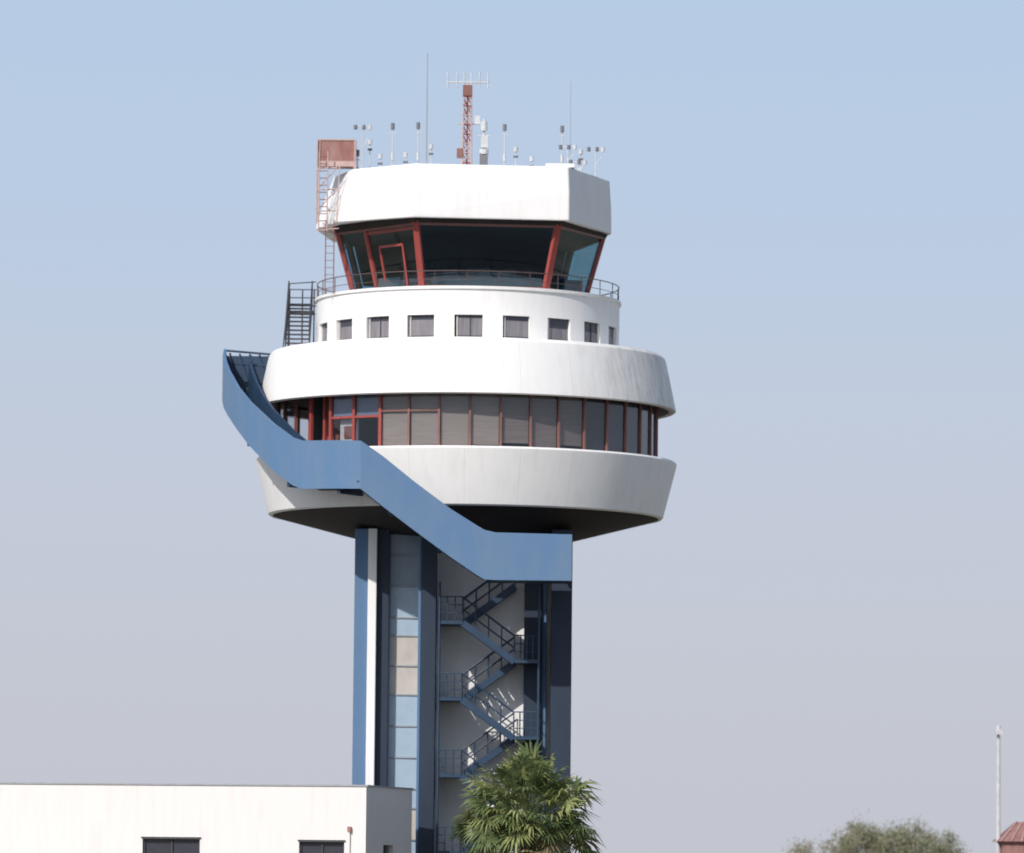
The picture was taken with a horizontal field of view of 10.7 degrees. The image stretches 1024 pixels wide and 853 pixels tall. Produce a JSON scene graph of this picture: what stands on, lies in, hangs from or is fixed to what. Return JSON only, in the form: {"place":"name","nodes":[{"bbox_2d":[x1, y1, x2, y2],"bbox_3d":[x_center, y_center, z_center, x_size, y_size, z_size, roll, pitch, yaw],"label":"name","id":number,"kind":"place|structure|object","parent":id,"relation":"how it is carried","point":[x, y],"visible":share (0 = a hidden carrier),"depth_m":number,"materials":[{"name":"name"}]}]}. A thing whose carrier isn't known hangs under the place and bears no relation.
{"place":"outdoors","nodes":[
{"label":"outdoors","id":0,"kind":"place"},
{"bbox_2d":[256,163,676,852],"bbox_3d":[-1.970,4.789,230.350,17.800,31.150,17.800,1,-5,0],"label":"control tower","id":1,"kind":"structure","parent":0,"point":[468,357],"depth_m":225.75,"materials":[{"name":"white paint"}]},
{"bbox_2d":[308,396,358,440],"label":"gallery door","id":2,"kind":"structure","parent":1,"relation":"in","point":[342,428],"depth_m":225.63,"materials":[{"name":"metal"}]},
{"bbox_2d":[316,139,356,293],"bbox_3d":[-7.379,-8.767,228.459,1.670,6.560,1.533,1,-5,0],"label":"caged ladder","id":3,"kind":"object","parent":1,"relation":"attached to","point":[335,154],"visible":1,"depth_m":228.45,"materials":[{"name":"pink metal"}]},
{"bbox_2d":[356,150,360,168],"bbox_3d":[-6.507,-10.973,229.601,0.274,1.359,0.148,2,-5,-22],"label":"roof antenna","id":4,"kind":"object","parent":1,"relation":"on","point":[357,155],"visible":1,"depth_m":229.58,"materials":[{"name":"metal"}]},
{"bbox_2d":[354,125,371,167],"bbox_3d":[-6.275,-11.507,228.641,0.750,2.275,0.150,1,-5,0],"label":"roof antenna","id":5,"kind":"object","parent":1,"relation":"on","point":[363,127],"visible":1,"depth_m":228.66,"materials":[{"name":"metal"}]},
{"bbox_2d":[368,140,371,167],"bbox_3d":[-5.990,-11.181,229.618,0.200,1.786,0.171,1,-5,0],"label":"roof antenna","id":6,"kind":"object","parent":1,"relation":"on","point":[369,144],"visible":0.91,"depth_m":229.62,"materials":[{"name":"metal"}]},
{"bbox_2d":[378,154,382,166],"bbox_3d":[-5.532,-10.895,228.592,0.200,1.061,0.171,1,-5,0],"label":"roof antenna","id":7,"kind":"object","parent":1,"relation":"on","point":[380,163],"visible":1,"depth_m":228.57,"materials":[{"name":"metal"}]},
{"bbox_2d":[389,123,395,165],"bbox_3d":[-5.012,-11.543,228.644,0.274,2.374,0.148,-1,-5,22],"label":"roof antenna","id":8,"kind":"object","parent":1,"relation":"on","point":[392,133],"visible":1,"depth_m":228.65,"materials":[{"name":"metal"}]},
{"bbox_2d":[222,349,571,584],"bbox_3d":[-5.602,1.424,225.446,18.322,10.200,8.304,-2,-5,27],"label":"spiral staircase","id":9,"kind":"structure","parent":1,"relation":"on","point":[277,443],"depth_m":221.07,"materials":[{"name":"blue metal"}]},
{"bbox_2d":[403,152,407,163],"bbox_3d":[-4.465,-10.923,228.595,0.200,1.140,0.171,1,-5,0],"label":"roof antenna","id":10,"kind":"object","parent":1,"relation":"on","point":[405,154],"visible":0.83,"depth_m":228.57,"materials":[{"name":"metal"}]},
{"bbox_2d":[415,122,420,162],"bbox_3d":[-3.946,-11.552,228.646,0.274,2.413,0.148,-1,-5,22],"label":"roof antenna","id":11,"kind":"object","parent":1,"relation":"on","point":[418,132],"visible":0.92,"depth_m":228.66,"materials":[{"name":"metal"}]},
{"bbox_2d":[425,53,427,163],"bbox_3d":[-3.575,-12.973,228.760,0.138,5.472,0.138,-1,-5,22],"label":"whip antenna","id":12,"kind":"object","parent":1,"relation":"on","point":[426,109],"visible":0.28,"depth_m":228.79,"materials":[{"name":"grey metal"}]},
{"bbox_2d":[429,144,432,163],"bbox_3d":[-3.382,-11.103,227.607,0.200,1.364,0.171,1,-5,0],"label":"roof antenna","id":13,"kind":"object","parent":1,"relation":"on","point":[431,148],"visible":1,"depth_m":227.59,"materials":[{"name":"metal"}]},
{"bbox_2d":[275,393,657,456],"bbox_3d":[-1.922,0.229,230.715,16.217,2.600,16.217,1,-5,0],"label":"gallery window frames","id":14,"kind":"structure","parent":1,"relation":"in","point":[278,405],"depth_m":224.81,"materials":[{"name":"red metal"}]},
{"bbox_2d":[447,72,488,164],"bbox_3d":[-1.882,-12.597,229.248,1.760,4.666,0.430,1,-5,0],"label":"radio mast","id":15,"kind":"object","parent":1,"relation":"on","point":[467,90],"visible":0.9,"depth_m":229.17,"materials":[{"name":"red metal"}]},
{"bbox_2d":[322,315,613,344],"bbox_3d":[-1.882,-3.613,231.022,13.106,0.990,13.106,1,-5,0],"label":"upper drum windows","id":16,"kind":"structure","parent":1,"relation":"in","point":[420,325],"depth_m":225.25,"materials":[{"name":"glass"}]},
{"bbox_2d":[335,221,605,292],"bbox_3d":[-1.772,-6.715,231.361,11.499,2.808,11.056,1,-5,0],"label":"cab window frames","id":17,"kind":"structure","parent":1,"relation":"in","point":[416,228],"depth_m":228.01,"materials":[{"name":"red metal"}]},
{"bbox_2d":[478,118,490,164],"bbox_3d":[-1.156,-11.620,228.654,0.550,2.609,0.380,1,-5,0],"label":"antenna","id":18,"kind":"object","parent":1,"relation":"on","point":[483,153],"visible":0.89,"depth_m":228.53,"materials":[{"name":"metal"}]},
{"bbox_2d":[501,124,507,164],"bbox_3d":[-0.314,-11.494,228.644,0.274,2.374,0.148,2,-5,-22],"label":"roof antenna","id":19,"kind":"object","parent":1,"relation":"on","point":[504,134],"visible":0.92,"depth_m":228.65,"materials":[{"name":"metal"}]},
{"bbox_2d":[513,147,517,165],"bbox_3d":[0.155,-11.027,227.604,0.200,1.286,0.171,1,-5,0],"label":"roof antenna","id":20,"kind":"object","parent":1,"relation":"on","point":[515,156],"visible":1,"depth_m":227.59,"materials":[{"name":"metal"}]},
{"bbox_2d":[529,156,533,165],"bbox_3d":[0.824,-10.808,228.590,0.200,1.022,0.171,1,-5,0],"label":"roof antenna","id":21,"kind":"object","parent":1,"relation":"on","point":[531,159],"visible":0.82,"depth_m":228.56,"materials":[{"name":"metal"}]},
{"bbox_2d":[559,126,564,162],"bbox_3d":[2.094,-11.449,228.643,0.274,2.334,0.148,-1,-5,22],"label":"roof antenna","id":22,"kind":"object","parent":1,"relation":"on","point":[562,135],"visible":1,"depth_m":228.66,"materials":[{"name":"metal"}]},
{"bbox_2d":[559,145,576,162],"bbox_3d":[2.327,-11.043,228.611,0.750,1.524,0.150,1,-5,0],"label":"roof antenna","id":23,"kind":"object","parent":1,"relation":"on","point":[569,147],"visible":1,"depth_m":228.61,"materials":[{"name":"metal"}]},
{"bbox_2d":[570,93,570,156],"bbox_3d":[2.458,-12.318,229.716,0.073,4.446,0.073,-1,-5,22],"label":"whip antenna","id":24,"kind":"object","parent":1,"relation":"on","point":[570,123],"visible":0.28,"depth_m":229.74,"materials":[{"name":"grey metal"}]},
{"bbox_2d":[569,160,586,169],"bbox_3d":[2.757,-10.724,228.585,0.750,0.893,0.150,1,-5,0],"label":"roof antenna","id":25,"kind":"object","parent":1,"relation":"on","point":[579,162],"visible":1,"depth_m":228.58,"materials":[{"name":"metal"}]},
{"bbox_2d":[578,149,582,170],"bbox_3d":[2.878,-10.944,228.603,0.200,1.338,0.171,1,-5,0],"label":"roof antenna","id":26,"kind":"object","parent":1,"relation":"on","point":[580,152],"visible":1,"depth_m":228.58,"materials":[{"name":"metal"}]},
{"bbox_2d":[587,147,604,175],"bbox_3d":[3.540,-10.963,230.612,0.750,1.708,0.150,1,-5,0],"label":"roof antenna","id":27,"kind":"object","parent":1,"relation":"on","point":[589,149],"visible":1,"depth_m":230.62,"materials":[{"name":"metal"}]},
{"bbox_2d":[0,0,1023,852],"label":"sky","id":28,"kind":"structure","parent":0,"point":[817,234],"materials":[{"name":"blue"}]},
{"label":"ground","id":29,"kind":"structure","parent":0,"visible":0},
{"bbox_2d":[0,784,411,852],"bbox_3d":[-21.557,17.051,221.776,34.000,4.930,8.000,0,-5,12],"label":"low building","id":30,"kind":"structure","parent":29,"relation":"on","point":[62,818],"depth_m":216.18,"materials":[{"name":"white paint"}]},
{"bbox_2d":[0,782,412,789],"bbox_3d":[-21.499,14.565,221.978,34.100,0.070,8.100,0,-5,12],"label":"coping","id":31,"kind":"object","parent":30,"relation":"on","point":[203,784],"visible":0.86,"depth_m":216.19,"materials":[{"name":"white concrete"}]},
{"bbox_2d":[141,827,388,852],"bbox_3d":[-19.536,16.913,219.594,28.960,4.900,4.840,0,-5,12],"label":"windows and fittings","id":32,"kind":"structure","parent":30,"relation":"in","point":[171,845],"depth_m":216.00,"materials":[{"name":"glass"}]},
{"bbox_2d":[445,737,606,852],"bbox_3d":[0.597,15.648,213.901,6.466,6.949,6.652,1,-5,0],"label":"palm tree","id":33,"kind":"object","parent":29,"relation":"on","point":[522,772],"visible":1,"depth_m":213.13,"materials":[{"name":"green plant"}]},
{"bbox_2d":[780,836,838,852],"bbox_3d":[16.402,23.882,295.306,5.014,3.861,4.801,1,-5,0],"label":"olive tree","id":34,"kind":"object","parent":29,"relation":"on","point":[806,849],"visible":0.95,"depth_m":294.67,"materials":[{"name":"green plant"}]},
{"bbox_2d":[819,809,893,852],"bbox_3d":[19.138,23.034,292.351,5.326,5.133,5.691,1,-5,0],"label":"olive tree","id":35,"kind":"object","parent":29,"relation":"on","point":[849,844],"visible":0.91,"depth_m":291.74,"materials":[{"name":"green plant"}]},
{"bbox_2d":[859,817,924,852],"bbox_3d":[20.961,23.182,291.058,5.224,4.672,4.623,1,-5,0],"label":"olive tree","id":36,"kind":"object","parent":29,"relation":"on","point":[879,840],"visible":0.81,"depth_m":290.60,"materials":[{"name":"green plant"}]},
{"bbox_2d":[872,814,972,852],"bbox_3d":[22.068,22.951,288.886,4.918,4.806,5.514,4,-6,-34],"label":"olive tree","id":37,"kind":"object","parent":29,"relation":"on","point":[904,842],"visible":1,"depth_m":288.69,"materials":[{"name":"green plant"}]},
{"bbox_2d":[995,725,1002,852],"bbox_3d":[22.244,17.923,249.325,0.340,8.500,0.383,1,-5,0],"label":"lamp post","id":38,"kind":"object","parent":29,"relation":"on","point":[998,731],"visible":1,"depth_m":249.41,"materials":[{"name":"metal"}]},
{"bbox_2d":[992,821,1023,852],"bbox_3d":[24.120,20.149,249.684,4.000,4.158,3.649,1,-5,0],"label":"equipment hut","id":39,"kind":"object","parent":29,"relation":"on","point":[1011,839],"visible":1,"depth_m":248.29,"materials":[{"name":"pink metal"}]}
]}

